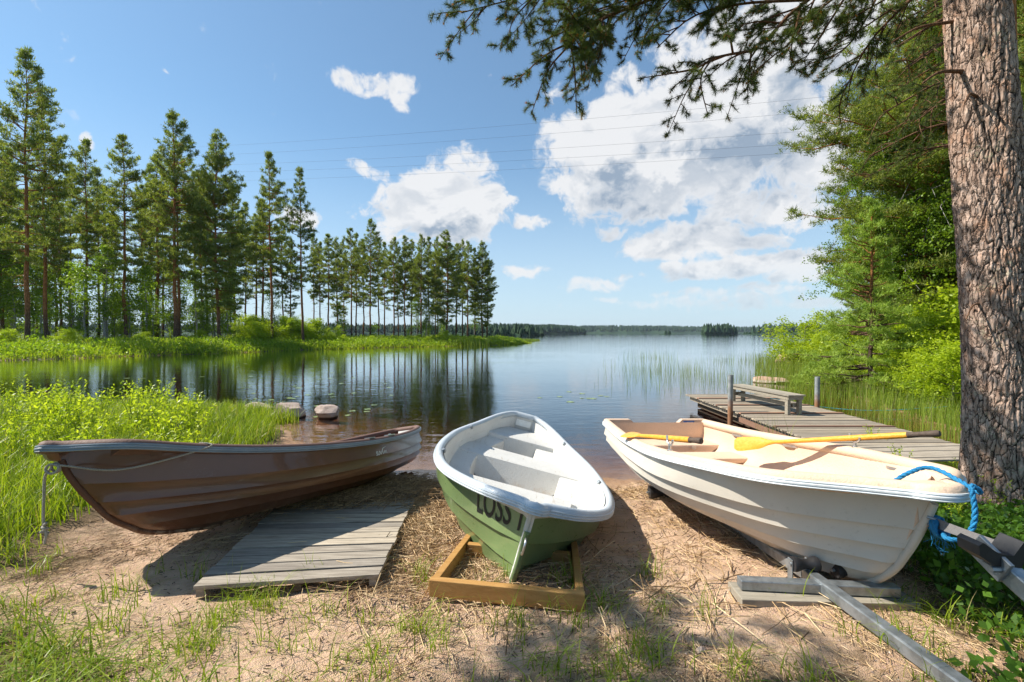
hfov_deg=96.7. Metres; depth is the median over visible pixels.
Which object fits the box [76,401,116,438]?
willow shoot
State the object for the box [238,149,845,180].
power line
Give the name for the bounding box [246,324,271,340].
willow bush
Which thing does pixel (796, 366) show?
reeds
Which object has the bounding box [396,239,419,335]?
pine tree
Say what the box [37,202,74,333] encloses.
pine tree
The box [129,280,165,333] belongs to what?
young birch
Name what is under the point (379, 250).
pine tree
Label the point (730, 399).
mooring post
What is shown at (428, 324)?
young birch
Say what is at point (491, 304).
pine tree
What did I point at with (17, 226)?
pine tree
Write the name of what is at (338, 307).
young birch
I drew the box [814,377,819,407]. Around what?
mooring post
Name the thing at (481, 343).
reeds
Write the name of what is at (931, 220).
birch tree
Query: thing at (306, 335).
willow bush
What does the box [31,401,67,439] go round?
willow shoot
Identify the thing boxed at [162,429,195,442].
willow shoot
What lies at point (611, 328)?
forest
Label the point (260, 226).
pine tree
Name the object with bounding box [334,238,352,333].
pine tree
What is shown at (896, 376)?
willow bush
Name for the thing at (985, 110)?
pine tree
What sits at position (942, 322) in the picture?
willow bush
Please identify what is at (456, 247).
pine tree
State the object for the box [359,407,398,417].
rock
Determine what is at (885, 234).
birch tree
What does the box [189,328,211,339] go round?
willow bush
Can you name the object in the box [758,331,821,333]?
shore
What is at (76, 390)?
willow shoot
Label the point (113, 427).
willow shoot
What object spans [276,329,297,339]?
willow bush
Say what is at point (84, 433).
willow shoot
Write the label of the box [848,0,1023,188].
pine tree
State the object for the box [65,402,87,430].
willow shoot
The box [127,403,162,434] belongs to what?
willow shoot
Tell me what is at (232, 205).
pine tree
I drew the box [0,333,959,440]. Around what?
lake water
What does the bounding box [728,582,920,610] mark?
wooden block
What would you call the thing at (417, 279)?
pine tree
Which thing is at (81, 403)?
willow shoot
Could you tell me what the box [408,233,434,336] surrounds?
pine tree
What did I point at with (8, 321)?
young birch
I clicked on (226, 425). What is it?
tall grass
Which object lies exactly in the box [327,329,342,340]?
willow bush
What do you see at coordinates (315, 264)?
pine tree
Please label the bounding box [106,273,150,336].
young birch
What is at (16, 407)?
willow shoot
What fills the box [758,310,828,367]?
willow bush
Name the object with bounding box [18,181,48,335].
pine tree
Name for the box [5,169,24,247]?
pine tree
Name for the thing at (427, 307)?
young birch
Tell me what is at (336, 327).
willow bush
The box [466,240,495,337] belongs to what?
pine tree
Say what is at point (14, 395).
willow shoot
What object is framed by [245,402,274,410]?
rock
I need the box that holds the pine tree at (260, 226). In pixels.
[253,150,290,339]
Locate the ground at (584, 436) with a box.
[0,344,1023,681]
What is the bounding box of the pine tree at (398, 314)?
[392,242,407,334]
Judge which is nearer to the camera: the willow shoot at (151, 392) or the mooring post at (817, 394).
the willow shoot at (151, 392)
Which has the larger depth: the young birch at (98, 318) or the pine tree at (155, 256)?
the pine tree at (155, 256)
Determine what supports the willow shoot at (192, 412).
on the ground at (584, 436)
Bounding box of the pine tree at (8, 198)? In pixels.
[0,151,36,330]
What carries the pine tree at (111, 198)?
on the ground at (584, 436)
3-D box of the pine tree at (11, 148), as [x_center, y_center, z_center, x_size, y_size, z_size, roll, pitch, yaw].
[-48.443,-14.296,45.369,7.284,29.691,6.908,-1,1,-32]
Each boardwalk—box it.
[194,509,408,597]
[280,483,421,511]
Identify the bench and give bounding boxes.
[733,384,805,414]
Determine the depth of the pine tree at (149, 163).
77.36 m
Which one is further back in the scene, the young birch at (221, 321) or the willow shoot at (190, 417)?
the young birch at (221, 321)
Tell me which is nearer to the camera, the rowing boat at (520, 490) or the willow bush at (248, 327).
the rowing boat at (520, 490)
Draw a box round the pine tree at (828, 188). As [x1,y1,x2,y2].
[813,55,957,331]
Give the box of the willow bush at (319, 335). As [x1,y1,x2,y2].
[301,323,326,340]
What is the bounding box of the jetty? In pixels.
[686,394,955,445]
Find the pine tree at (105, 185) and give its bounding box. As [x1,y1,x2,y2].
[79,183,119,318]
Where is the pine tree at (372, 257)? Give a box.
[352,218,387,335]
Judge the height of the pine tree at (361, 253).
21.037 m
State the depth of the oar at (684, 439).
4.02 m
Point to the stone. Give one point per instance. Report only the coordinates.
(701, 648)
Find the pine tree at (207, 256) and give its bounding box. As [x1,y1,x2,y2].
[187,187,227,334]
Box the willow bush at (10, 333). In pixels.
[0,327,23,342]
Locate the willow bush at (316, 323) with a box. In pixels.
[299,317,333,336]
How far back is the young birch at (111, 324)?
64.59 m
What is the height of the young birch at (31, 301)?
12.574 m
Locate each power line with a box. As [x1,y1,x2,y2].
[199,127,853,165]
[204,110,826,155]
[206,92,869,146]
[207,144,789,172]
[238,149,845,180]
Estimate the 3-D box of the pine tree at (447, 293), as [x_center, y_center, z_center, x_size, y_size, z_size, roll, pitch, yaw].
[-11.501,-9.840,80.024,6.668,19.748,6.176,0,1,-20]
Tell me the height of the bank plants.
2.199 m
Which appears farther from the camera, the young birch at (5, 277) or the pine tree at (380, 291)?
the pine tree at (380, 291)
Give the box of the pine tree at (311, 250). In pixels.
[306,235,323,320]
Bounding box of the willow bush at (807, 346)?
[787,329,847,363]
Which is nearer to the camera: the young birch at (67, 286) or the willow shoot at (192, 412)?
the willow shoot at (192, 412)
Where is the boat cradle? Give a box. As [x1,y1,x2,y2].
[429,534,584,611]
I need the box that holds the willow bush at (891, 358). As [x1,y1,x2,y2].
[851,346,916,392]
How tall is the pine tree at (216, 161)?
26.891 m
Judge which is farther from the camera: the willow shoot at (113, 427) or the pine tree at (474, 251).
the pine tree at (474, 251)
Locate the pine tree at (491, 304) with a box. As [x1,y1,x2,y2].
[480,260,498,336]
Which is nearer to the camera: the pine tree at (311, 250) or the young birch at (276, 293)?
the young birch at (276, 293)
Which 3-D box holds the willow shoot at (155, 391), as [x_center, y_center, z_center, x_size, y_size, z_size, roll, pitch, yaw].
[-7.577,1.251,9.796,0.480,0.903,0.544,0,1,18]
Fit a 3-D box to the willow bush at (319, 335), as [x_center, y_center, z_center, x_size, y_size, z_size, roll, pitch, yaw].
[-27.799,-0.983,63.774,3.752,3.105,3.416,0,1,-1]
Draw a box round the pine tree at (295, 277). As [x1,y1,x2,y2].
[278,236,303,317]
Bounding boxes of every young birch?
[0,214,34,316]
[0,245,23,317]
[0,266,13,326]
[1,238,40,328]
[2,280,22,330]
[4,258,39,336]
[4,315,23,335]
[5,246,38,323]
[8,237,59,320]
[16,255,59,335]
[23,265,62,338]
[23,287,63,339]
[30,265,66,336]
[36,286,64,335]
[48,261,100,331]
[50,264,82,329]
[52,262,105,342]
[68,308,97,338]
[82,242,132,338]
[86,272,131,337]
[93,300,120,336]
[94,291,128,337]
[101,289,138,334]
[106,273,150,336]
[110,294,144,337]
[116,314,137,334]
[120,265,168,337]
[128,262,170,332]
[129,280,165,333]
[138,294,169,336]
[144,269,170,335]
[151,271,187,325]
[159,309,182,336]
[161,270,195,335]
[172,297,190,335]
[180,269,212,335]
[180,296,213,332]
[186,300,213,336]
[189,301,216,334]
[198,273,225,336]
[200,297,221,335]
[211,286,243,334]
[212,268,247,336]
[214,296,229,334]
[221,311,237,335]
[261,285,283,329]
[330,301,345,330]
[335,316,352,334]
[368,322,379,336]
[408,298,423,334]
[417,298,433,336]
[424,315,431,336]
[427,303,437,336]
[436,322,444,334]
[468,308,483,330]
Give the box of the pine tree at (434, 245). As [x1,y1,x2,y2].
[428,235,446,335]
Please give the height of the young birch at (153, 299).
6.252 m
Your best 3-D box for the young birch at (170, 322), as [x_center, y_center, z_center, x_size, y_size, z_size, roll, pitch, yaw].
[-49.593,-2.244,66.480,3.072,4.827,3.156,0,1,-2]
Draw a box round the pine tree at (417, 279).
[408,254,424,331]
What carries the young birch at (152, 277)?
on the ground at (584, 436)
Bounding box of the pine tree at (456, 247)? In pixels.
[445,243,464,335]
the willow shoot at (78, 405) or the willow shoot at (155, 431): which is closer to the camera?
the willow shoot at (155, 431)
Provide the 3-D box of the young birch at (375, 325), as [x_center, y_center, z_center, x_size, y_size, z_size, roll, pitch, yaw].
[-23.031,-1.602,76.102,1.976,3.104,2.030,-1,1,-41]
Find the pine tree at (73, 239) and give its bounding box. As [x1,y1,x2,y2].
[34,179,76,335]
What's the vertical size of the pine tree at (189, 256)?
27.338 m
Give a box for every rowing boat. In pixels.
[34,425,421,534]
[433,411,614,583]
[602,419,970,583]
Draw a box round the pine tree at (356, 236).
[348,233,368,335]
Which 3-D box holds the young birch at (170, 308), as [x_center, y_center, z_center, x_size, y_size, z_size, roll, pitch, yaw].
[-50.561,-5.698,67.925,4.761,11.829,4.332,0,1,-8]
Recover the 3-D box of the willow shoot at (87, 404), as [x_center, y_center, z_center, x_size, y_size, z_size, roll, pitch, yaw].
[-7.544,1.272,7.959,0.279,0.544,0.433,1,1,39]
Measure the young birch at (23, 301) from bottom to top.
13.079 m
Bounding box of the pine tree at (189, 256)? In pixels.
[180,169,206,331]
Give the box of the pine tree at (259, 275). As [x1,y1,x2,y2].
[246,197,280,317]
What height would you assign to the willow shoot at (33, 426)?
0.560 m
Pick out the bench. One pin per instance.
(788, 397)
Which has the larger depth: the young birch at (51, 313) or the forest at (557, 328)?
the forest at (557, 328)
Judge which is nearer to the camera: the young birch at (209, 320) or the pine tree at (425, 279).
the young birch at (209, 320)
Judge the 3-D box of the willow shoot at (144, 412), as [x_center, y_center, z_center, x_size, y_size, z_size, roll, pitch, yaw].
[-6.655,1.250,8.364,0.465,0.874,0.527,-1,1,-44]
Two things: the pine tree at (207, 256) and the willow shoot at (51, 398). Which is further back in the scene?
the pine tree at (207, 256)
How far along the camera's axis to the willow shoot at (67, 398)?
8.57 m
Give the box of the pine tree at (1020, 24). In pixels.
[1017,12,1023,109]
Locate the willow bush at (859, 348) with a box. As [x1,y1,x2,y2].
[830,308,922,370]
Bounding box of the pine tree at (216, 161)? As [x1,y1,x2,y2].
[180,128,255,338]
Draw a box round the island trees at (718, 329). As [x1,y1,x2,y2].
[701,323,737,333]
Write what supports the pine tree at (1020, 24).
on the ground at (584, 436)
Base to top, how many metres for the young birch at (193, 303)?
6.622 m
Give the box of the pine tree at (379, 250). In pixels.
[366,237,385,334]
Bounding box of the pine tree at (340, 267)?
[324,237,349,325]
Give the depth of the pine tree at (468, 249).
83.33 m
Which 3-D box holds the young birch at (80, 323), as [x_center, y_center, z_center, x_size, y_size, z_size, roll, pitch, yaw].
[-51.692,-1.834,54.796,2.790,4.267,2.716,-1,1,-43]
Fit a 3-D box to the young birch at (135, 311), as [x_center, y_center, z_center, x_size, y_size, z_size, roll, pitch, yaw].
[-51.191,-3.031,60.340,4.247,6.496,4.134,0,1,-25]
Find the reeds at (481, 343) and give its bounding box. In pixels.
[450,337,540,345]
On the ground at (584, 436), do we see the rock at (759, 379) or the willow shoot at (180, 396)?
the willow shoot at (180, 396)
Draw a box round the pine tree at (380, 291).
[377,241,393,335]
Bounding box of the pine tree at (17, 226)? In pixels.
[0,157,24,326]
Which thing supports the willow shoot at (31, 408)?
on the ground at (584, 436)
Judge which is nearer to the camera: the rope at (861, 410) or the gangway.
the gangway
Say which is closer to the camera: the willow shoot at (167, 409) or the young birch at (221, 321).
the willow shoot at (167, 409)
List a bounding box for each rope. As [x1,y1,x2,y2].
[39,442,212,543]
[772,398,946,410]
[894,465,983,555]
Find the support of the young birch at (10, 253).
on the ground at (584, 436)
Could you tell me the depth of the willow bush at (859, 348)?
21.02 m
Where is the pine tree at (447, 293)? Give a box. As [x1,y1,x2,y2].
[427,229,463,334]
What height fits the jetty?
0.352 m
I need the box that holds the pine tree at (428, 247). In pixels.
[422,236,436,335]
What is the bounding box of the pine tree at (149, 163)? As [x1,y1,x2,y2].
[133,161,172,336]
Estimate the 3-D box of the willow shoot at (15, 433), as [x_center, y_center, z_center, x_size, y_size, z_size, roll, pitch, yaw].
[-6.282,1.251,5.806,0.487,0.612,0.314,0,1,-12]
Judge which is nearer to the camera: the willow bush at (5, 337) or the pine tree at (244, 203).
the willow bush at (5, 337)
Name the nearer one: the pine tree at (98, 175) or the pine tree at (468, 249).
the pine tree at (98, 175)
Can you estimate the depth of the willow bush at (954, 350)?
12.05 m
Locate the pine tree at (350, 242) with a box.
[335,227,362,335]
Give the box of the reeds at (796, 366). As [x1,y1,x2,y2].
[585,348,961,462]
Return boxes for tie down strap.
[926,515,993,542]
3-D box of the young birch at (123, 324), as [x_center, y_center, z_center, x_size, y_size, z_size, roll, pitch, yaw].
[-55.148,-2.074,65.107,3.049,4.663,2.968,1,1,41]
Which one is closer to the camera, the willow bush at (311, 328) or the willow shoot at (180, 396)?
the willow shoot at (180, 396)
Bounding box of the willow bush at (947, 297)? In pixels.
[891,278,959,360]
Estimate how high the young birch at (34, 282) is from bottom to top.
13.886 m
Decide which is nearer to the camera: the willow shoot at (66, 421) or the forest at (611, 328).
the willow shoot at (66, 421)
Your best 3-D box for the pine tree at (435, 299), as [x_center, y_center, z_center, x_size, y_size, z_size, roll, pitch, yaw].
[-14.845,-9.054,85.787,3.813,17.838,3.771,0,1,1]
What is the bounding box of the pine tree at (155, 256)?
[148,193,172,336]
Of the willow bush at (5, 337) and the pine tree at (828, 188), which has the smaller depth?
the pine tree at (828, 188)
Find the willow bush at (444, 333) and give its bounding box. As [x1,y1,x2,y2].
[438,330,450,338]
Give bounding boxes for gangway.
[858,444,959,461]
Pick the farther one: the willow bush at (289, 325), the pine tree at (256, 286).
the pine tree at (256, 286)
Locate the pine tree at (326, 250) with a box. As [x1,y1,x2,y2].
[316,233,340,331]
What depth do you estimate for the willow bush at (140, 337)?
49.73 m
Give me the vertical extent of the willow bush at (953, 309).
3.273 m
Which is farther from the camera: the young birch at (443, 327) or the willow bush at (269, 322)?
the young birch at (443, 327)
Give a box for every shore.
[19,330,582,333]
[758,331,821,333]
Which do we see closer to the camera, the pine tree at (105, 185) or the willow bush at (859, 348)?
the willow bush at (859, 348)
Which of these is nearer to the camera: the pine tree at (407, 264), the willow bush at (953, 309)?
the willow bush at (953, 309)
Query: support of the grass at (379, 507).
on the ground at (584, 436)
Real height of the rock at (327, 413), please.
0.470 m
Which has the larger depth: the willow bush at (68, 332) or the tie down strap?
the willow bush at (68, 332)
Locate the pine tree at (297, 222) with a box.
[275,166,317,341]
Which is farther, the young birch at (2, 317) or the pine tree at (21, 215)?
the pine tree at (21, 215)
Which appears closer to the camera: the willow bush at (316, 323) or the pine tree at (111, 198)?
the pine tree at (111, 198)
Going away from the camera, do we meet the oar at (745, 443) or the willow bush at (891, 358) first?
the oar at (745, 443)
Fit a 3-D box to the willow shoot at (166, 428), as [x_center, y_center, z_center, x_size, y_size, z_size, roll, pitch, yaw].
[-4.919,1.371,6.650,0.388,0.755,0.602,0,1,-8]
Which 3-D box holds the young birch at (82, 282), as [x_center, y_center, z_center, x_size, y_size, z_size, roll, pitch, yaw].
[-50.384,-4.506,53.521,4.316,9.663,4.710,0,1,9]
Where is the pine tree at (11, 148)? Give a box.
[0,45,71,340]
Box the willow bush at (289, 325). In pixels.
[269,316,305,335]
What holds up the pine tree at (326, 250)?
on the ground at (584, 436)
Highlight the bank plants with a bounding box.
[0,333,530,360]
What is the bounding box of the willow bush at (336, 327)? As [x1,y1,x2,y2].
[322,325,344,338]
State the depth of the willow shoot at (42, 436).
6.04 m
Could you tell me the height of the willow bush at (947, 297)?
4.344 m
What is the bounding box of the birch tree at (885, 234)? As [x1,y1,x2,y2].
[798,102,954,336]
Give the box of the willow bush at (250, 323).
[238,317,274,339]
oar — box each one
[620,432,703,443]
[734,430,940,450]
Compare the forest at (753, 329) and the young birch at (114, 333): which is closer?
the young birch at (114, 333)
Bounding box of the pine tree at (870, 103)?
[772,0,1023,329]
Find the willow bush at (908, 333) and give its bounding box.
[835,316,956,360]
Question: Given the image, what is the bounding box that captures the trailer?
[646,486,971,681]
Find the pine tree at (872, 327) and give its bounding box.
[784,194,932,392]
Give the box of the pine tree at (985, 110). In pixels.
[427,0,1023,523]
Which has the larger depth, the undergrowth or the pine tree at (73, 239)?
the pine tree at (73, 239)
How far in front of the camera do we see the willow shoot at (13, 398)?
8.18 m
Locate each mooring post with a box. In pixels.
[727,375,732,425]
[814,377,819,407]
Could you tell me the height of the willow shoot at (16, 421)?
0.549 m
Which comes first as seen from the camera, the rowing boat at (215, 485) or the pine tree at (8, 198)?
the rowing boat at (215, 485)
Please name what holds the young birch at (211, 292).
on the ground at (584, 436)
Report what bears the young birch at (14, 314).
on the ground at (584, 436)
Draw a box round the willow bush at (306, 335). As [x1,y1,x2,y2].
[285,325,312,339]
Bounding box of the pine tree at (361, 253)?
[348,238,369,333]
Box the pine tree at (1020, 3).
[881,0,1023,310]
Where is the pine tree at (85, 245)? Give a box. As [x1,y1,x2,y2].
[60,137,107,336]
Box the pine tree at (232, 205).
[217,196,257,335]
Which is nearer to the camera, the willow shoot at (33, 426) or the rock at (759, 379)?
the willow shoot at (33, 426)
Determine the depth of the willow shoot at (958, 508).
4.37 m
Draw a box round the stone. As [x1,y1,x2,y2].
[696,646,705,653]
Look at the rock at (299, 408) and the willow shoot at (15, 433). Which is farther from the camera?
the rock at (299, 408)
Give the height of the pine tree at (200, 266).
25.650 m
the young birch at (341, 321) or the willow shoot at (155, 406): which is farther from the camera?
the young birch at (341, 321)
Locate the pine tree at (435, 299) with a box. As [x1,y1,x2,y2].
[424,247,441,334]
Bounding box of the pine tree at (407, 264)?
[395,235,414,336]
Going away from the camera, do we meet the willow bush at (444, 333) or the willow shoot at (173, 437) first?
the willow shoot at (173, 437)
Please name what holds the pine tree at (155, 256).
on the ground at (584, 436)
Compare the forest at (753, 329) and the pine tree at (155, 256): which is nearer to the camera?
the pine tree at (155, 256)
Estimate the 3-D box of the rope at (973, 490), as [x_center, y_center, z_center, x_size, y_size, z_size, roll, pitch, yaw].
[2.324,0.935,2.466,0.239,0.457,0.407,0,1,0]
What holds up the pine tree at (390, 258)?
on the ground at (584, 436)
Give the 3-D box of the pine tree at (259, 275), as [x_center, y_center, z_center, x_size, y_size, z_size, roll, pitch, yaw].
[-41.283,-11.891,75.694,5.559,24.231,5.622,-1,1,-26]
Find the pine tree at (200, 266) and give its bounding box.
[187,171,218,335]
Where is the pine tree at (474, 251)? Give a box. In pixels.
[467,247,479,335]
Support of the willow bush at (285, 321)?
on the ground at (584, 436)
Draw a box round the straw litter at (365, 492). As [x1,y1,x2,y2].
[0,470,1023,681]
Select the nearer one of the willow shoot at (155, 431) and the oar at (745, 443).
the oar at (745, 443)
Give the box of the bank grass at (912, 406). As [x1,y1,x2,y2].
[851,379,1023,644]
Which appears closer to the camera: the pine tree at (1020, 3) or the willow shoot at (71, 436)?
the willow shoot at (71, 436)
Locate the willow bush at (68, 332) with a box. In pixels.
[52,327,82,343]
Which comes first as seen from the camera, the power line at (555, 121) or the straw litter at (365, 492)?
the straw litter at (365, 492)
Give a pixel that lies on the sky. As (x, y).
(696, 241)
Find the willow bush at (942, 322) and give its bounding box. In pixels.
[859,298,960,384]
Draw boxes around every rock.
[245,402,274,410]
[272,402,305,419]
[314,404,338,422]
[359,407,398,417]
[753,376,786,383]
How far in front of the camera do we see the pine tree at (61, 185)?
48.61 m
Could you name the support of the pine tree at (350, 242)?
on the ground at (584, 436)
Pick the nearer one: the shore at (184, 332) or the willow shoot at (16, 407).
the willow shoot at (16, 407)
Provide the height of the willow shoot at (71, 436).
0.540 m
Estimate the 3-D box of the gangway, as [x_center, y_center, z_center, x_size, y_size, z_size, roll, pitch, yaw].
[6.900,1.686,6.831,4.203,0.143,0.920,0,1,0]
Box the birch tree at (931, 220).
[854,28,955,307]
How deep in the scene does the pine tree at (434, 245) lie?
91.48 m
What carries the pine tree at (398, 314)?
on the ground at (584, 436)
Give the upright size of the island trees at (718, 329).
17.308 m
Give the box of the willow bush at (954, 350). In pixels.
[886,331,960,406]
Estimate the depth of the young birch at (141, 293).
68.52 m
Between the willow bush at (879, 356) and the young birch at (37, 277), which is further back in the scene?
the young birch at (37, 277)
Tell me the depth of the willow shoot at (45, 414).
7.15 m
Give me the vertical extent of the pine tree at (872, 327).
6.698 m
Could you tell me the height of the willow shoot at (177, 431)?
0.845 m
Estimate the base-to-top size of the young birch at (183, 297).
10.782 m
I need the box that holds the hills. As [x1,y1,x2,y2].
[587,330,749,332]
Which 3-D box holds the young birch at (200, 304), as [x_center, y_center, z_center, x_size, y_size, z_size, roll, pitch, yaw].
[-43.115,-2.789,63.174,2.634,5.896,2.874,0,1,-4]
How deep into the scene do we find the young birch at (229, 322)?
75.86 m
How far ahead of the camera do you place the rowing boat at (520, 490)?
4.51 m
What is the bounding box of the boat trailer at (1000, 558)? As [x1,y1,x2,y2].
[957,532,1023,600]
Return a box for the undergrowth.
[903,498,1023,681]
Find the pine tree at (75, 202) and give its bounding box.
[51,172,99,326]
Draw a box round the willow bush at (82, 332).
[64,330,86,341]
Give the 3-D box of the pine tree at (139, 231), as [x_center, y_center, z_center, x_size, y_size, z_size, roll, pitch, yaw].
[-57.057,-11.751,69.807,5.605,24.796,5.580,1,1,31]
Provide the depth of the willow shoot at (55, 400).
7.78 m
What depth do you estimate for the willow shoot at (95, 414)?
7.20 m
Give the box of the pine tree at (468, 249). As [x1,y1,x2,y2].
[455,240,481,337]
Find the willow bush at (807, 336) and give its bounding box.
[793,328,834,362]
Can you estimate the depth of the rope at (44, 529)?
2.99 m
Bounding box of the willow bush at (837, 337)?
[810,317,884,371]
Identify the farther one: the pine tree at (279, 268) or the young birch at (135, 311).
the pine tree at (279, 268)
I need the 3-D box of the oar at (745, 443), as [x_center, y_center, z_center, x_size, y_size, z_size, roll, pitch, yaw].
[2.870,0.942,4.262,0.056,0.536,1.745,-1,1,-29]
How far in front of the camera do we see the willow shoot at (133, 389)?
9.67 m
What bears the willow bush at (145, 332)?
on the ground at (584, 436)
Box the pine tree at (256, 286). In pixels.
[242,213,279,315]
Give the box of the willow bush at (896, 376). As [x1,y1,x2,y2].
[883,349,958,401]
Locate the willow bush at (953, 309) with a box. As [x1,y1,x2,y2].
[926,288,960,382]
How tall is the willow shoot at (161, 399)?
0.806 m
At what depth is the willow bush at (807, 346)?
25.06 m
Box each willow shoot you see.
[0,374,26,415]
[0,404,34,436]
[0,419,44,459]
[1,379,32,407]
[3,390,47,427]
[10,378,46,410]
[18,392,55,426]
[21,412,59,448]
[26,393,64,427]
[26,415,62,440]
[28,388,71,417]
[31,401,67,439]
[34,378,80,410]
[36,379,78,432]
[40,388,63,419]
[44,406,78,440]
[47,380,98,433]
[51,389,82,413]
[58,379,89,403]
[59,428,83,440]
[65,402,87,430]
[66,413,113,439]
[68,397,97,419]
[70,393,91,414]
[72,402,99,428]
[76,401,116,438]
[76,416,105,439]
[92,384,118,408]
[101,413,124,438]
[116,379,143,410]
[116,385,153,436]
[118,418,145,438]
[126,404,160,429]
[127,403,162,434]
[128,385,155,406]
[130,388,179,439]
[134,386,164,422]
[139,387,174,414]
[141,378,175,404]
[143,416,175,438]
[145,401,190,440]
[150,387,188,426]
[150,411,187,440]
[154,421,185,441]
[161,395,203,435]
[161,410,207,442]
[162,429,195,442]
[174,391,192,415]
[174,392,204,424]
[180,397,216,435]
[862,424,886,439]
[887,444,913,456]
[943,503,970,516]
[978,475,1023,506]
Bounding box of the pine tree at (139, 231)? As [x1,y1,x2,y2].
[117,184,160,332]
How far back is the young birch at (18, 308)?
53.68 m
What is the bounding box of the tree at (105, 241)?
[93,206,129,294]
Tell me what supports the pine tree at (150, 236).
on the ground at (584, 436)
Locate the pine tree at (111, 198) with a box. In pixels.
[92,133,161,336]
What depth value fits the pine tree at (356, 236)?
81.69 m
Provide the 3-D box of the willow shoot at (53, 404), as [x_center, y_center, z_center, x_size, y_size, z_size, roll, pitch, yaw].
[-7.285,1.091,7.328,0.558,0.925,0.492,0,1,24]
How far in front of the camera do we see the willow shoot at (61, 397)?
8.12 m
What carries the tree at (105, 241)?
on the ground at (584, 436)
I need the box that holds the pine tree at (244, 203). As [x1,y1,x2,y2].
[235,200,255,315]
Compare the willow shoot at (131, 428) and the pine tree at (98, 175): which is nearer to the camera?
the willow shoot at (131, 428)
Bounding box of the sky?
[0,0,925,326]
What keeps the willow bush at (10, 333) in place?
on the ground at (584, 436)
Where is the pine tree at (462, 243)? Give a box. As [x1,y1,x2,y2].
[450,239,469,333]
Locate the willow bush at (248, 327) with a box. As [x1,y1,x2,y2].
[237,316,275,338]
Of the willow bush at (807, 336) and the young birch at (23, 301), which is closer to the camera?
the willow bush at (807, 336)
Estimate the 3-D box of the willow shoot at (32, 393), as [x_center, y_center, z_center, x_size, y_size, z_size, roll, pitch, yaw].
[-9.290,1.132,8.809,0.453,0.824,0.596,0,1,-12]
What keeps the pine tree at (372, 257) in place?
on the ground at (584, 436)
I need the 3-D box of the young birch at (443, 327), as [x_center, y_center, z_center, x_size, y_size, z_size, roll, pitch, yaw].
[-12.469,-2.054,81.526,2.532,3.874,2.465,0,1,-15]
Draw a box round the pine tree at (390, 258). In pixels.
[381,236,402,336]
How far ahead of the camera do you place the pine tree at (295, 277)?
77.42 m
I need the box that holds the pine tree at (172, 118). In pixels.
[139,108,223,339]
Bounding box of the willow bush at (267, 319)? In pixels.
[252,316,282,339]
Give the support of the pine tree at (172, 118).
on the ground at (584, 436)
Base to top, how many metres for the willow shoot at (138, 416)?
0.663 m
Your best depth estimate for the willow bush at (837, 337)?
22.14 m
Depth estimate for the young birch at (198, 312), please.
60.88 m
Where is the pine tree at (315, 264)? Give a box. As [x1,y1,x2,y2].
[307,241,327,332]
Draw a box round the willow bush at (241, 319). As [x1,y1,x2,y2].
[226,312,263,337]
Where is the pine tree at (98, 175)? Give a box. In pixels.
[76,166,112,337]
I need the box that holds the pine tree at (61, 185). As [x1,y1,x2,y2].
[19,92,82,339]
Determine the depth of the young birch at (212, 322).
70.92 m
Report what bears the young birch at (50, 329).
on the ground at (584, 436)
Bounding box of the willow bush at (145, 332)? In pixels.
[135,331,154,338]
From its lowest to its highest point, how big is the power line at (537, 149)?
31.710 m
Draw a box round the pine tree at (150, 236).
[132,152,188,338]
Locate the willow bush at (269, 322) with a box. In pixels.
[256,317,280,330]
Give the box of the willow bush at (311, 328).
[296,318,324,337]
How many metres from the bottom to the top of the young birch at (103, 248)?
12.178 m
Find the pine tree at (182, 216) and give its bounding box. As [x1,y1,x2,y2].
[143,139,202,338]
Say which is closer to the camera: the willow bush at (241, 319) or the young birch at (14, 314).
the young birch at (14, 314)
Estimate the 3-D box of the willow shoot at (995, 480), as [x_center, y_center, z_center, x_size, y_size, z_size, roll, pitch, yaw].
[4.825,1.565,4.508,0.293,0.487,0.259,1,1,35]
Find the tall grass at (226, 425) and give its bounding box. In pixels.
[0,391,305,563]
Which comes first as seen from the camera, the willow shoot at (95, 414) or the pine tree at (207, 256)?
the willow shoot at (95, 414)
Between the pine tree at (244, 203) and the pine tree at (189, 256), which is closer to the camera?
the pine tree at (189, 256)
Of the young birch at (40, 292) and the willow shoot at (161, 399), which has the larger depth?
the young birch at (40, 292)
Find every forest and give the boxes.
[16,322,586,333]
[54,324,761,331]
[424,322,543,335]
[750,322,825,333]
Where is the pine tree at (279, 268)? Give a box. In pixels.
[272,223,292,315]
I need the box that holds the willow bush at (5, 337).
[0,332,12,340]
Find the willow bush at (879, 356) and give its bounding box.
[845,345,905,386]
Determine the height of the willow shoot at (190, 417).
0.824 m
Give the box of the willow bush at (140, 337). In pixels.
[136,334,147,341]
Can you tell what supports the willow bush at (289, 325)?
on the ground at (584, 436)
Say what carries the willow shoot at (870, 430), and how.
on the ground at (584, 436)
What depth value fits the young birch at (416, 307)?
83.43 m
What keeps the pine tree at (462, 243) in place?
on the ground at (584, 436)
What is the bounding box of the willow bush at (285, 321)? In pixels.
[268,314,308,339]
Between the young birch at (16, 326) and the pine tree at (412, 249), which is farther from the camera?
the pine tree at (412, 249)

